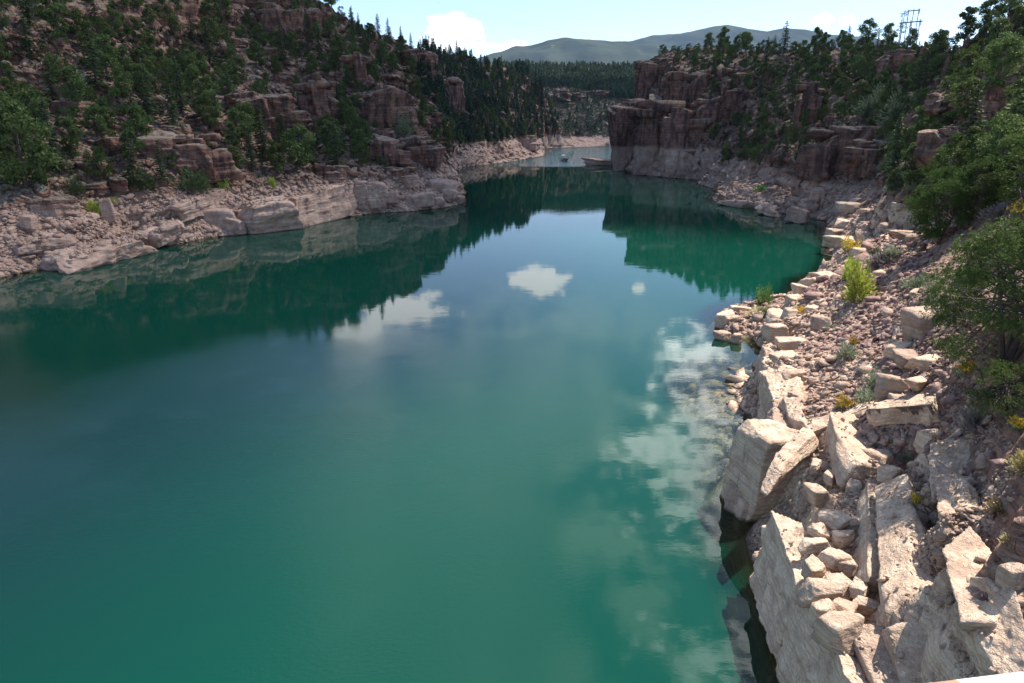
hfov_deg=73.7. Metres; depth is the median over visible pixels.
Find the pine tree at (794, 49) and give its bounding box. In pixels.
[789,41,800,54]
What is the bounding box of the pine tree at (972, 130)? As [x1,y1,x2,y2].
[953,125,989,176]
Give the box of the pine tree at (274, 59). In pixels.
[270,54,282,74]
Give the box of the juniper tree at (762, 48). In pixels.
[760,39,767,52]
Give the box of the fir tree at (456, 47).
[454,38,458,53]
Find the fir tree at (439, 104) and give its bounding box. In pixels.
[434,87,446,117]
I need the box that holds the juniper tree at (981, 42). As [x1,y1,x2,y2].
[972,37,993,70]
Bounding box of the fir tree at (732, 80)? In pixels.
[729,68,735,89]
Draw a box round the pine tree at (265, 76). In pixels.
[262,72,269,81]
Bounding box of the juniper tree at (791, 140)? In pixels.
[783,132,794,144]
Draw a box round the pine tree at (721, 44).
[714,38,725,54]
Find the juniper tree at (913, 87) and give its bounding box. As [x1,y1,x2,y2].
[904,85,918,105]
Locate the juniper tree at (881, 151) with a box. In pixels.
[876,143,888,156]
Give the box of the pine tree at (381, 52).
[376,49,384,59]
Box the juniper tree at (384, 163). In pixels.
[375,155,387,165]
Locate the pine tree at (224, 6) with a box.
[208,0,232,19]
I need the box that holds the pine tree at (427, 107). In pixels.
[418,99,429,111]
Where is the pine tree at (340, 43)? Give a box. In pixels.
[333,35,346,58]
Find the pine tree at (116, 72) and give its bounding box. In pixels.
[107,62,134,97]
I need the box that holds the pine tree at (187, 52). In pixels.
[179,49,199,71]
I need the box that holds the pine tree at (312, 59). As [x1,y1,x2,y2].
[303,53,318,73]
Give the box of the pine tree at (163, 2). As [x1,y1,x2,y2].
[153,0,175,23]
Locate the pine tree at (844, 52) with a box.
[838,48,849,65]
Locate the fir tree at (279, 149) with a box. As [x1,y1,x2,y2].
[273,122,287,156]
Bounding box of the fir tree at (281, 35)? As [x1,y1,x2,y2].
[275,23,291,64]
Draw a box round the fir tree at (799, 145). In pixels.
[794,135,802,156]
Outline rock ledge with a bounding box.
[581,158,612,165]
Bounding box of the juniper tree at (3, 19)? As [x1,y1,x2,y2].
[0,7,9,29]
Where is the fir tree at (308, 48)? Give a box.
[305,37,311,61]
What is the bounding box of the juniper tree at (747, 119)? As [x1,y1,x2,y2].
[741,113,750,123]
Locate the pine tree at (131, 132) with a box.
[118,127,146,158]
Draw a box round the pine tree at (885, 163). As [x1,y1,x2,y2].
[878,141,901,171]
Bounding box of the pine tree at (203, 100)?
[193,93,219,128]
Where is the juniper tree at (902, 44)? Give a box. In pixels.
[892,41,906,49]
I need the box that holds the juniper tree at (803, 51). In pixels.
[794,47,808,62]
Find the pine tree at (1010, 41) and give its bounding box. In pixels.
[972,34,1023,89]
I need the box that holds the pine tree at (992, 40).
[984,31,1018,59]
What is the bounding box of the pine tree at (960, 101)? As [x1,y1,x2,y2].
[943,76,985,121]
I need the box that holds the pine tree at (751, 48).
[747,44,754,57]
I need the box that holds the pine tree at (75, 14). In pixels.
[63,7,92,37]
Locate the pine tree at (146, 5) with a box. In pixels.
[144,4,156,20]
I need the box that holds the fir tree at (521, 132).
[518,123,524,136]
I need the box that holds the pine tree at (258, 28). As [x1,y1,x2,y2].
[249,22,268,46]
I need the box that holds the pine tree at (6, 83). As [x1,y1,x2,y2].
[0,76,24,103]
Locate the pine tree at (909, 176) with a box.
[902,157,922,197]
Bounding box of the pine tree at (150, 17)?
[140,7,156,27]
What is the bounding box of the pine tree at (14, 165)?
[0,91,61,186]
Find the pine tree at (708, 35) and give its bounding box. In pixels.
[705,32,715,47]
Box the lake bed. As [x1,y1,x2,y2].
[547,147,808,443]
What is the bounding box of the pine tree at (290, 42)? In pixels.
[286,31,298,57]
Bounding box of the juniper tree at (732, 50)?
[728,45,738,59]
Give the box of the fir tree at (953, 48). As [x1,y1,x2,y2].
[936,34,960,80]
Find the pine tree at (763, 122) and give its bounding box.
[755,112,769,130]
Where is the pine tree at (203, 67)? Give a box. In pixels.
[198,61,209,75]
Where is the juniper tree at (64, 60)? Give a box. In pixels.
[50,49,68,65]
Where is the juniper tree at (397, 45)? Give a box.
[394,43,401,56]
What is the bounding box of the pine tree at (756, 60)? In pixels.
[748,54,761,71]
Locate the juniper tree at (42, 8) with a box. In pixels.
[17,0,45,17]
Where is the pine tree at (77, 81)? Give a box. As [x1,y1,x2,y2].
[59,64,86,112]
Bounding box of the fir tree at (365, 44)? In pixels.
[361,25,373,56]
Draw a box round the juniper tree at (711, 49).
[709,44,715,54]
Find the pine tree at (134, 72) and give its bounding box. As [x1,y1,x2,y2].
[128,62,145,89]
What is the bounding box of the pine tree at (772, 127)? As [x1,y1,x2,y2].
[766,123,776,137]
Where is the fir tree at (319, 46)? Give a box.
[314,28,324,60]
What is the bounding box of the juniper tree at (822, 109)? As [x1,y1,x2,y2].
[815,105,830,122]
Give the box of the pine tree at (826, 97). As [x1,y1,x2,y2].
[821,90,831,114]
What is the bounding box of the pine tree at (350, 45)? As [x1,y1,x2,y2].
[346,41,356,54]
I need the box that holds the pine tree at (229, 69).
[219,63,240,85]
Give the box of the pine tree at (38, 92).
[18,84,52,117]
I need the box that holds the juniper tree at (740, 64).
[738,55,744,66]
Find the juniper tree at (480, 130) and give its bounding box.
[477,126,485,140]
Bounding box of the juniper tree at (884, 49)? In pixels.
[877,42,893,57]
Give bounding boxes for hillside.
[0,0,568,280]
[625,9,1023,239]
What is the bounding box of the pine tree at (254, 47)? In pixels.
[243,40,267,66]
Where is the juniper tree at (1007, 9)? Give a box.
[1002,0,1022,14]
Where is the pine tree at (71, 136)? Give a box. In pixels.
[58,116,82,158]
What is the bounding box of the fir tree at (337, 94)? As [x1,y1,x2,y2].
[332,78,341,102]
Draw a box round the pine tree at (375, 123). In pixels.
[373,120,379,127]
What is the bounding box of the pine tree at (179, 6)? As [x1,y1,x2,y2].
[170,0,183,9]
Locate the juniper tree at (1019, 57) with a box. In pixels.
[1007,40,1023,68]
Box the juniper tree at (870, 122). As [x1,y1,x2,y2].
[866,102,889,125]
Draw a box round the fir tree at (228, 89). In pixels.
[222,66,232,95]
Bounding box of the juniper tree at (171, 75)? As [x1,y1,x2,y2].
[167,70,189,92]
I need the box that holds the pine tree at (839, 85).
[831,74,850,95]
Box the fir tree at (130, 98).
[125,88,145,127]
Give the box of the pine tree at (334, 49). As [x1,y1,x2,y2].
[327,39,340,65]
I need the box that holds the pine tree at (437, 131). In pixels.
[431,125,441,142]
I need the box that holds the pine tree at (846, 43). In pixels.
[840,37,851,53]
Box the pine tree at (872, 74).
[865,65,876,87]
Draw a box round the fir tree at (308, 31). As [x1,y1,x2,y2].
[302,14,314,41]
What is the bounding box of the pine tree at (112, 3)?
[107,0,124,28]
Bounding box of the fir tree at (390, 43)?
[388,28,393,44]
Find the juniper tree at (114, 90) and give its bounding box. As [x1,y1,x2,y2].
[105,87,129,115]
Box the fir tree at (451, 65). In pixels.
[449,56,454,74]
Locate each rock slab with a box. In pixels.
[749,510,808,658]
[757,343,777,381]
[759,364,804,419]
[760,426,818,495]
[764,396,791,428]
[775,568,830,682]
[778,380,807,429]
[801,412,841,435]
[817,648,867,682]
[825,412,880,488]
[842,401,873,413]
[853,482,879,592]
[854,624,899,682]
[866,394,940,425]
[874,474,934,628]
[881,621,926,682]
[927,428,974,507]
[934,458,979,534]
[942,526,1000,634]
[951,586,1023,676]
[969,577,1023,605]
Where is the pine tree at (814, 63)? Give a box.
[805,56,820,79]
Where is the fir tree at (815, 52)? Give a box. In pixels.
[806,42,817,71]
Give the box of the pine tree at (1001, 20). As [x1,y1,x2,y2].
[988,15,1008,38]
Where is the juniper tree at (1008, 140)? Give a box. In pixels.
[983,132,1023,181]
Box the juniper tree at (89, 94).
[71,85,101,103]
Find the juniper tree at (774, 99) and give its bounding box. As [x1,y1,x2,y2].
[770,91,784,105]
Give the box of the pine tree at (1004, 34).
[983,31,1023,67]
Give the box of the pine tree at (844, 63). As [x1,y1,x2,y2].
[837,56,851,75]
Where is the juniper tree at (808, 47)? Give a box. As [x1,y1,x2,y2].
[797,42,810,57]
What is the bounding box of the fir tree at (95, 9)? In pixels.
[89,0,104,30]
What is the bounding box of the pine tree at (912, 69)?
[906,57,927,84]
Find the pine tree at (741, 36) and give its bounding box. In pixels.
[736,31,750,50]
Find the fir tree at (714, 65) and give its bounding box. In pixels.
[710,59,717,75]
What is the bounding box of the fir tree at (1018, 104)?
[999,77,1023,152]
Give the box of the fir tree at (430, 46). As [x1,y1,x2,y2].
[426,35,431,51]
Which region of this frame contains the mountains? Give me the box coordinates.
[477,25,910,66]
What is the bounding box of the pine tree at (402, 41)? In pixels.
[396,35,406,51]
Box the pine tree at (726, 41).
[716,26,730,47]
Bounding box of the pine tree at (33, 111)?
[12,87,48,131]
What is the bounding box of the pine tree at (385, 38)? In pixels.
[383,35,389,43]
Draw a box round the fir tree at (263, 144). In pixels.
[251,102,270,158]
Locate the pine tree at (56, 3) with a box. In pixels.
[37,0,65,21]
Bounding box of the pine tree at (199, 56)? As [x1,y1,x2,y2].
[194,50,207,71]
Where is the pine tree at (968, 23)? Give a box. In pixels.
[950,6,978,45]
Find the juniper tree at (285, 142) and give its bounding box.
[279,131,297,152]
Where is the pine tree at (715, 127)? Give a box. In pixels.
[709,122,720,139]
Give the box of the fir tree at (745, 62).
[741,52,748,68]
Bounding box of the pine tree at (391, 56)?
[385,52,398,73]
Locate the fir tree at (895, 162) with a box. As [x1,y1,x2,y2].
[880,113,907,177]
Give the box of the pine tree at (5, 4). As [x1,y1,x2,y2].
[0,0,12,7]
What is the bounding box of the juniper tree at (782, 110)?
[772,102,787,117]
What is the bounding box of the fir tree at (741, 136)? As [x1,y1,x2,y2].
[734,119,745,147]
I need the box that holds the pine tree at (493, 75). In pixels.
[490,71,495,79]
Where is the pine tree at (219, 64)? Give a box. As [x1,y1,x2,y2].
[212,58,223,75]
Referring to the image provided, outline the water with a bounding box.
[0,146,824,682]
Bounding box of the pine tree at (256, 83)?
[249,80,264,94]
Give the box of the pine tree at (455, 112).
[452,110,460,123]
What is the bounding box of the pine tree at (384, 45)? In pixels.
[379,39,388,58]
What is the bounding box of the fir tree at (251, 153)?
[244,127,259,169]
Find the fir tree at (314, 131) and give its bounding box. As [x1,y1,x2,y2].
[310,120,321,146]
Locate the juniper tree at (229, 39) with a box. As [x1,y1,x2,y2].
[221,35,235,48]
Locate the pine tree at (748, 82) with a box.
[742,71,753,88]
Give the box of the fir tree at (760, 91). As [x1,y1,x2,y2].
[752,74,764,98]
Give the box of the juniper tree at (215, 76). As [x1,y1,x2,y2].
[210,70,223,85]
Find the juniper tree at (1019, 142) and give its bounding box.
[988,136,1023,199]
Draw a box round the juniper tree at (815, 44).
[810,43,822,58]
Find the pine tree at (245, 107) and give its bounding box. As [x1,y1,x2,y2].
[235,101,262,131]
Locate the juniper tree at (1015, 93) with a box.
[992,86,1023,122]
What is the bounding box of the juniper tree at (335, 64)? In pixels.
[327,56,341,71]
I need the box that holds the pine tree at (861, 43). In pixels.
[856,37,866,52]
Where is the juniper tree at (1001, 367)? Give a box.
[962,358,1023,419]
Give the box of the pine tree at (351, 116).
[343,106,363,134]
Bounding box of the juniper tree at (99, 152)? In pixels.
[82,145,115,179]
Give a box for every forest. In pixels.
[416,38,558,144]
[503,58,635,133]
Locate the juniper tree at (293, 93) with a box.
[290,89,296,97]
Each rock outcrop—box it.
[24,196,79,217]
[49,98,94,116]
[85,177,130,197]
[136,130,243,182]
[159,125,181,133]
[185,114,229,129]
[215,93,236,109]
[227,91,311,131]
[228,38,250,47]
[243,115,276,128]
[246,131,271,142]
[254,2,303,41]
[261,47,286,55]
[270,74,293,85]
[288,7,321,35]
[288,72,339,122]
[306,124,320,130]
[310,115,318,122]
[313,163,350,183]
[326,72,344,80]
[341,51,372,84]
[342,92,371,107]
[353,180,388,212]
[359,88,420,134]
[367,134,411,167]
[369,127,395,138]
[384,166,420,188]
[397,66,409,71]
[398,48,438,70]
[400,135,445,168]
[401,135,424,139]
[418,112,441,132]
[423,71,449,91]
[444,77,465,116]
[519,135,540,150]
[547,89,586,101]
[584,90,610,97]
[606,98,644,170]
[633,94,685,174]
[634,58,674,99]
[659,107,714,177]
[660,69,711,108]
[675,148,703,178]
[687,95,725,130]
[720,67,752,95]
[724,86,759,110]
[792,81,825,124]
[793,125,883,181]
[799,187,831,210]
[843,139,889,177]
[871,49,920,79]
[911,114,928,129]
[913,126,968,166]
[924,91,981,115]
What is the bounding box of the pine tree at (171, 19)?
[165,15,186,33]
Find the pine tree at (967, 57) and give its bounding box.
[951,50,980,85]
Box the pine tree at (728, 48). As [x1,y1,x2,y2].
[725,44,731,55]
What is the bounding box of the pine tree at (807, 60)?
[801,52,811,71]
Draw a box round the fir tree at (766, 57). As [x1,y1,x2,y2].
[761,37,771,64]
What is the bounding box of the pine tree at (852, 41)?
[841,34,856,52]
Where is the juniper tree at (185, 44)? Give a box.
[180,42,198,60]
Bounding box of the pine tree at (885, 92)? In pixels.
[878,78,900,108]
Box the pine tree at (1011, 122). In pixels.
[972,110,1023,165]
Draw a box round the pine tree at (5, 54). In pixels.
[0,34,11,60]
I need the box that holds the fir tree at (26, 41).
[17,14,38,59]
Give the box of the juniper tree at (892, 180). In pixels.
[885,167,905,189]
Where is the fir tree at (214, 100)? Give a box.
[211,93,226,122]
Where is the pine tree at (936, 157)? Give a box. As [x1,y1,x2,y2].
[932,142,958,181]
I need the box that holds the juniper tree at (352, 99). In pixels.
[347,93,362,111]
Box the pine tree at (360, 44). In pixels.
[358,38,364,48]
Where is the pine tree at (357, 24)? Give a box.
[354,20,364,34]
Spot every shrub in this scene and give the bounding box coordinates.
[64,174,87,194]
[86,198,100,214]
[127,163,158,190]
[176,167,212,191]
[216,175,229,190]
[267,175,275,186]
[390,108,414,135]
[740,305,769,315]
[751,183,766,191]
[753,282,774,305]
[757,305,770,315]
[792,305,804,312]
[826,323,837,327]
[832,340,860,360]
[832,391,857,411]
[839,235,862,253]
[839,255,860,279]
[840,254,880,302]
[848,81,884,116]
[848,335,859,344]
[854,386,874,407]
[860,365,888,389]
[863,249,896,267]
[866,245,881,254]
[873,88,912,123]
[878,242,905,258]
[881,182,903,191]
[896,452,914,461]
[898,159,923,169]
[899,274,932,288]
[900,178,921,191]
[909,492,925,507]
[924,274,948,293]
[953,405,988,436]
[954,360,977,376]
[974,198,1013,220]
[982,495,1007,521]
[995,532,1012,547]
[1003,197,1023,218]
[1004,448,1023,475]
[1005,414,1023,432]
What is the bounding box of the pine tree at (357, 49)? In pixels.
[346,44,362,54]
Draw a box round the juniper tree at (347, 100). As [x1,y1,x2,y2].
[338,97,353,116]
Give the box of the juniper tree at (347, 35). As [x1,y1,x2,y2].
[342,26,354,41]
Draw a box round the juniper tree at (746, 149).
[740,144,752,159]
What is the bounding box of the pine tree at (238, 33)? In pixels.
[235,23,250,38]
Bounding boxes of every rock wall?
[4,234,78,255]
[39,237,158,274]
[135,219,184,247]
[162,184,233,221]
[236,195,303,234]
[284,182,357,226]
[716,200,754,208]
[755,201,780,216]
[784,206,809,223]
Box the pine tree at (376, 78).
[368,63,380,82]
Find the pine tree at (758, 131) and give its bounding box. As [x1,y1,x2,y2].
[750,128,762,147]
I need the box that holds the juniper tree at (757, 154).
[751,144,764,164]
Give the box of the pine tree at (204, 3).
[198,0,212,14]
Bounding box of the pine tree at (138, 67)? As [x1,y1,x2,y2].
[131,63,154,98]
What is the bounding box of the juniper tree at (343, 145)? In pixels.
[325,127,346,154]
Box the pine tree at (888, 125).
[872,118,894,139]
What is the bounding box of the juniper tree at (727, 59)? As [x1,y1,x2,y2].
[723,55,732,66]
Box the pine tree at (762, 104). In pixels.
[757,99,766,111]
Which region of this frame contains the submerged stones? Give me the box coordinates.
[677,353,756,486]
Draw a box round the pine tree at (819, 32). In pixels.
[808,26,824,47]
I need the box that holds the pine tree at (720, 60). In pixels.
[712,50,725,65]
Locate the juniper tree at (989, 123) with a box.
[974,119,994,134]
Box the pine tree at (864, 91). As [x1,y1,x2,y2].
[844,80,871,105]
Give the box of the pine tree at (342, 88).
[337,79,346,94]
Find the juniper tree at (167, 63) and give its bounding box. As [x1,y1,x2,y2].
[158,59,177,79]
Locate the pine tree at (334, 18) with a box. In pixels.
[327,12,340,29]
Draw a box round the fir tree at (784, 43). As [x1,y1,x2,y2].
[775,20,790,54]
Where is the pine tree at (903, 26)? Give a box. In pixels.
[896,9,909,45]
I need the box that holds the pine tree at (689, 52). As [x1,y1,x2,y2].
[684,47,691,57]
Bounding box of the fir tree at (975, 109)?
[940,83,987,164]
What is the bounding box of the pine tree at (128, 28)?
[122,15,147,46]
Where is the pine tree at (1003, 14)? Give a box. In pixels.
[993,0,1023,19]
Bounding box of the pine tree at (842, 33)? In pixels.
[836,29,846,48]
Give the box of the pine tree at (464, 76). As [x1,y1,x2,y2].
[462,73,468,88]
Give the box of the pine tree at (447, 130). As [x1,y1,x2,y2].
[441,115,454,139]
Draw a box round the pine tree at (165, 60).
[161,57,177,72]
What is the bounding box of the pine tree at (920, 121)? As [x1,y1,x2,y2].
[903,105,932,152]
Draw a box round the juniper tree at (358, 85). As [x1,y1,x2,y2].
[353,81,365,92]
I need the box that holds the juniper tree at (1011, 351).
[910,215,1023,377]
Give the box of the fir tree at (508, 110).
[505,98,510,114]
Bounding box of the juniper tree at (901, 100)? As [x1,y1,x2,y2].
[888,94,911,120]
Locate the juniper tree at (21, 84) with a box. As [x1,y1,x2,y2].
[18,81,38,98]
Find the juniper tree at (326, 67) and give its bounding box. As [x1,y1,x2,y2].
[318,53,332,71]
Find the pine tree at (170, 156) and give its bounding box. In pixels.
[165,153,177,167]
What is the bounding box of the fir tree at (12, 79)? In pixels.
[9,71,20,88]
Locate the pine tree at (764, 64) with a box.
[759,61,767,74]
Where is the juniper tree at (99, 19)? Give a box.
[91,16,109,34]
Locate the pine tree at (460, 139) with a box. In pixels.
[456,129,464,145]
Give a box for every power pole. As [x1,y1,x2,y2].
[897,19,922,50]
[903,8,920,48]
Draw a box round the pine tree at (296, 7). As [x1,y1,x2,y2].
[291,5,309,31]
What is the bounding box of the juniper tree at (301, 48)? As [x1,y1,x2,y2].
[296,42,307,57]
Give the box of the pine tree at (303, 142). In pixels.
[299,133,311,152]
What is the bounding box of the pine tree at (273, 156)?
[264,140,284,173]
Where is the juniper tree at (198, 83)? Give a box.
[192,80,205,96]
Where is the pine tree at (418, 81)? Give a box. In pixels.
[413,75,423,90]
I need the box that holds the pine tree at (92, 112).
[79,102,115,137]
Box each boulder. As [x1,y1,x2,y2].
[18,214,38,231]
[39,232,55,235]
[74,161,107,175]
[94,137,128,150]
[98,198,115,223]
[116,152,137,162]
[167,129,179,133]
[202,208,235,228]
[225,217,247,234]
[386,191,397,203]
[409,192,434,207]
[428,178,457,192]
[434,197,444,205]
[442,189,457,199]
[454,195,464,204]
[689,139,696,147]
[702,133,709,139]
[713,330,730,341]
[714,309,734,329]
[718,419,802,524]
[724,479,743,528]
[728,305,751,311]
[729,333,742,343]
[732,497,751,534]
[754,199,766,209]
[760,323,788,341]
[765,308,782,323]
[768,350,797,362]
[774,336,807,350]
[780,307,802,318]
[781,367,811,379]
[784,294,801,304]
[787,391,807,399]
[790,283,807,293]
[796,577,842,607]
[798,537,830,553]
[799,277,816,286]
[801,554,825,578]
[802,482,829,507]
[803,305,817,313]
[807,522,831,541]
[808,271,839,276]
[808,598,835,628]
[809,458,821,472]
[810,314,831,331]
[810,610,864,655]
[817,547,854,571]
[818,509,852,530]
[822,235,855,248]
[822,469,835,485]
[824,228,844,235]
[824,572,852,600]
[831,529,855,549]
[832,597,857,612]
[834,218,849,227]
[835,201,860,213]
[836,560,857,577]
[844,516,859,533]
[845,478,861,492]
[848,576,868,598]
[849,198,861,201]
[849,247,867,256]
[852,595,879,616]
[856,209,870,213]
[861,448,895,464]
[874,372,908,401]
[876,464,900,483]
[879,222,894,228]
[883,340,911,358]
[888,392,904,399]
[889,230,913,237]
[891,202,904,211]
[892,348,918,370]
[900,306,947,340]
[904,353,939,371]
[904,376,927,390]
[913,429,938,453]
[920,414,932,426]
[995,560,1023,590]
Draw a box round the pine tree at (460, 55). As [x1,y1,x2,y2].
[457,50,465,62]
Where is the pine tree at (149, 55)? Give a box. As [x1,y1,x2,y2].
[134,45,156,69]
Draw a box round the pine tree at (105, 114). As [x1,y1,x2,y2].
[94,95,116,127]
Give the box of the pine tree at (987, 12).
[974,0,1005,30]
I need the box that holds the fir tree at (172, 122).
[161,77,183,126]
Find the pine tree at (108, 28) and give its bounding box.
[99,21,116,45]
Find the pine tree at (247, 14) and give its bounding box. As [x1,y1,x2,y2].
[243,9,253,25]
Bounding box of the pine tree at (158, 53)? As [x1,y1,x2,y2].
[152,48,167,71]
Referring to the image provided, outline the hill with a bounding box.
[503,67,628,146]
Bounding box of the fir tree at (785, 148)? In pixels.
[780,136,790,163]
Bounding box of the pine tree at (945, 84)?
[938,65,964,94]
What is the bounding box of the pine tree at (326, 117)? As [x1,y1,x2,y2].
[313,114,344,138]
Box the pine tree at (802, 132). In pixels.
[799,126,811,142]
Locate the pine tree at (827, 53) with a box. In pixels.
[818,49,831,65]
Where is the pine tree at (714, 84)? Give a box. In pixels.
[710,77,718,92]
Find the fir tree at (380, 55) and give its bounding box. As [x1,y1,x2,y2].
[377,43,384,65]
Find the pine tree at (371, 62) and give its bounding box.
[366,55,377,74]
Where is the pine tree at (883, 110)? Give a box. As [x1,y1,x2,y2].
[874,102,889,122]
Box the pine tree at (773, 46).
[765,40,777,54]
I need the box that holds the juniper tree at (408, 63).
[403,60,412,73]
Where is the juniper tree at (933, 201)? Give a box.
[902,165,985,244]
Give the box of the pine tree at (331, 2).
[323,0,335,6]
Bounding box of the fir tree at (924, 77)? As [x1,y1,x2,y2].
[915,51,930,91]
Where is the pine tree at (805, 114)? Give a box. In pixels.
[800,108,809,126]
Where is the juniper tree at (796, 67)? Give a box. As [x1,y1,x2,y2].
[788,63,802,77]
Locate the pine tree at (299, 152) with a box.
[281,122,315,166]
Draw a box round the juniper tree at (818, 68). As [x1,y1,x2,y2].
[812,65,828,84]
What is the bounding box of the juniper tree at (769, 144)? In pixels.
[761,140,776,154]
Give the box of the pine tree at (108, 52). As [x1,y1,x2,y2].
[95,33,119,79]
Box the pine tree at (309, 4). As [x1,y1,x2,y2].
[303,0,316,8]
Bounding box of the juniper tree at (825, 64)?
[819,55,833,72]
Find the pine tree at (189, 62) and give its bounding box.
[181,54,200,87]
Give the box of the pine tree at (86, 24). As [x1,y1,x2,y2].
[75,20,97,50]
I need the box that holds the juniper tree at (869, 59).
[866,56,878,69]
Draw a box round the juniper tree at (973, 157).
[956,133,999,164]
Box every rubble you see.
[0,143,533,277]
[626,157,894,235]
[722,211,1022,682]
[763,341,1021,680]
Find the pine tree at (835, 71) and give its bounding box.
[824,66,843,92]
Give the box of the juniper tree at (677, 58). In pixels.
[673,53,681,62]
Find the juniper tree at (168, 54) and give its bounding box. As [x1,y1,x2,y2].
[164,47,183,70]
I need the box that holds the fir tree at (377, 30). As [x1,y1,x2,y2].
[374,14,382,39]
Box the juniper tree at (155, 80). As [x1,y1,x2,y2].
[147,65,170,94]
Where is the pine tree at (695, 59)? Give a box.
[691,56,698,67]
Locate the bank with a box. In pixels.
[691,61,1023,682]
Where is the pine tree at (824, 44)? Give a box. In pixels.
[818,32,830,55]
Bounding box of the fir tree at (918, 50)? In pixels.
[912,42,920,61]
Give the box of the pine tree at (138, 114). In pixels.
[120,103,154,136]
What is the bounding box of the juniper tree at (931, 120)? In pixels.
[927,115,940,125]
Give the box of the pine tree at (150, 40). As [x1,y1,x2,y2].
[140,26,156,51]
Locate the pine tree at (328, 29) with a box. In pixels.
[322,21,334,35]
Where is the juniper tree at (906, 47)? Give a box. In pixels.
[902,41,918,53]
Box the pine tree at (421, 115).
[415,109,425,125]
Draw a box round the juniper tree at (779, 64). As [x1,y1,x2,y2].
[773,61,787,75]
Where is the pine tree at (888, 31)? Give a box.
[880,22,899,43]
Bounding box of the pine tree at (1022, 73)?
[1007,70,1023,98]
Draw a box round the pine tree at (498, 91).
[496,89,502,97]
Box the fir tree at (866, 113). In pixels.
[862,105,870,124]
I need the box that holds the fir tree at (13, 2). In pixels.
[6,0,18,5]
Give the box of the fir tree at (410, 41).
[408,33,413,47]
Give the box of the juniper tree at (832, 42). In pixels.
[830,39,835,50]
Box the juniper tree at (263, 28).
[253,26,267,43]
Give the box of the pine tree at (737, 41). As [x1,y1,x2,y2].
[731,35,740,52]
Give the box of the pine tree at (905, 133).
[885,127,911,151]
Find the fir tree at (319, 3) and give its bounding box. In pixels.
[317,1,323,12]
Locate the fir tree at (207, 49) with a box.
[201,17,218,64]
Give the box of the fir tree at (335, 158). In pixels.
[326,118,346,164]
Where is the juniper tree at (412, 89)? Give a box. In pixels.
[408,80,422,98]
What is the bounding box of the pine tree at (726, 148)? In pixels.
[720,145,730,161]
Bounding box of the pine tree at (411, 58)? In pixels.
[404,54,416,71]
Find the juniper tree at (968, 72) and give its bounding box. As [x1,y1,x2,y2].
[947,67,978,94]
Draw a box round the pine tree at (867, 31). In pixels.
[857,17,882,43]
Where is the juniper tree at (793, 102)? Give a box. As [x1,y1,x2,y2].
[788,96,798,109]
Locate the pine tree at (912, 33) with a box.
[904,27,919,47]
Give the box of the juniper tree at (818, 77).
[813,74,825,86]
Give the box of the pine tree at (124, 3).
[120,0,129,8]
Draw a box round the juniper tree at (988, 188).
[948,158,1018,218]
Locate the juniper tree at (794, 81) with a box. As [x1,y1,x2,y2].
[785,74,801,92]
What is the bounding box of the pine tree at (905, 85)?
[897,78,913,96]
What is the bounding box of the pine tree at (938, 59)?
[926,52,946,76]
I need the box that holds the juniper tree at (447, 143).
[441,137,453,149]
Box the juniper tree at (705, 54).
[700,48,709,59]
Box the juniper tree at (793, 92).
[791,82,800,94]
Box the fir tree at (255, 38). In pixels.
[253,31,261,52]
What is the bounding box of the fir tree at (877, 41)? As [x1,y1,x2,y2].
[875,33,880,55]
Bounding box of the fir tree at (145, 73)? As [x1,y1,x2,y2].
[137,65,159,111]
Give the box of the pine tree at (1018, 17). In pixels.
[997,3,1023,44]
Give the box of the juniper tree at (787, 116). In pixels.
[782,113,791,121]
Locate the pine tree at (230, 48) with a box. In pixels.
[224,43,236,62]
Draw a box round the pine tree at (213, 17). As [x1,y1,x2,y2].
[206,14,223,39]
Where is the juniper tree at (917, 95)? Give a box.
[910,87,929,109]
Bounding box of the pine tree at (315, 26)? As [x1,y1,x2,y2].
[311,21,321,36]
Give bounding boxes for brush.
[0,14,1021,200]
[539,73,620,136]
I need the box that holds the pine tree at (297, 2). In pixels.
[291,0,301,7]
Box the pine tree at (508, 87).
[504,82,510,91]
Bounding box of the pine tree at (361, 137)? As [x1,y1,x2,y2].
[347,129,370,156]
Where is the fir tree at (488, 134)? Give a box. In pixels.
[486,127,492,141]
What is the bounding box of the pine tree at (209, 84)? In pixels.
[197,75,220,99]
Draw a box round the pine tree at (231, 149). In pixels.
[227,144,247,168]
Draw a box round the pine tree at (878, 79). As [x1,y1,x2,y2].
[868,74,884,102]
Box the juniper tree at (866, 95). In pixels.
[855,94,875,116]
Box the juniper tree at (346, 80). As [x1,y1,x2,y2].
[342,66,356,88]
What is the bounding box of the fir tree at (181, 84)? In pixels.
[174,70,186,101]
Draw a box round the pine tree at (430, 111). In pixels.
[427,108,441,121]
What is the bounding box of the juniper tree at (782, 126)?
[780,121,789,133]
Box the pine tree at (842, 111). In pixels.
[835,100,848,117]
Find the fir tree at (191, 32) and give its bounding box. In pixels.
[185,12,199,44]
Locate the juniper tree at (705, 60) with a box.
[700,58,710,68]
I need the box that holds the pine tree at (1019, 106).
[1003,94,1023,133]
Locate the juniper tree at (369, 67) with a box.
[366,63,376,74]
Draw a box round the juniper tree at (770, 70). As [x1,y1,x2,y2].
[767,62,776,77]
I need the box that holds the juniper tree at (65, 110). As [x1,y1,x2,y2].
[54,107,78,127]
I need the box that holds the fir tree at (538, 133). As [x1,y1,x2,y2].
[536,124,540,135]
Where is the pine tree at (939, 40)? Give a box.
[923,34,948,57]
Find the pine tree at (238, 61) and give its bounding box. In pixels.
[226,55,248,79]
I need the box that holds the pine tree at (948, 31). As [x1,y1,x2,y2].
[942,29,950,52]
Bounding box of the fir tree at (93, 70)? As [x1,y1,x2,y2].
[82,28,109,92]
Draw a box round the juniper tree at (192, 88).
[181,85,196,109]

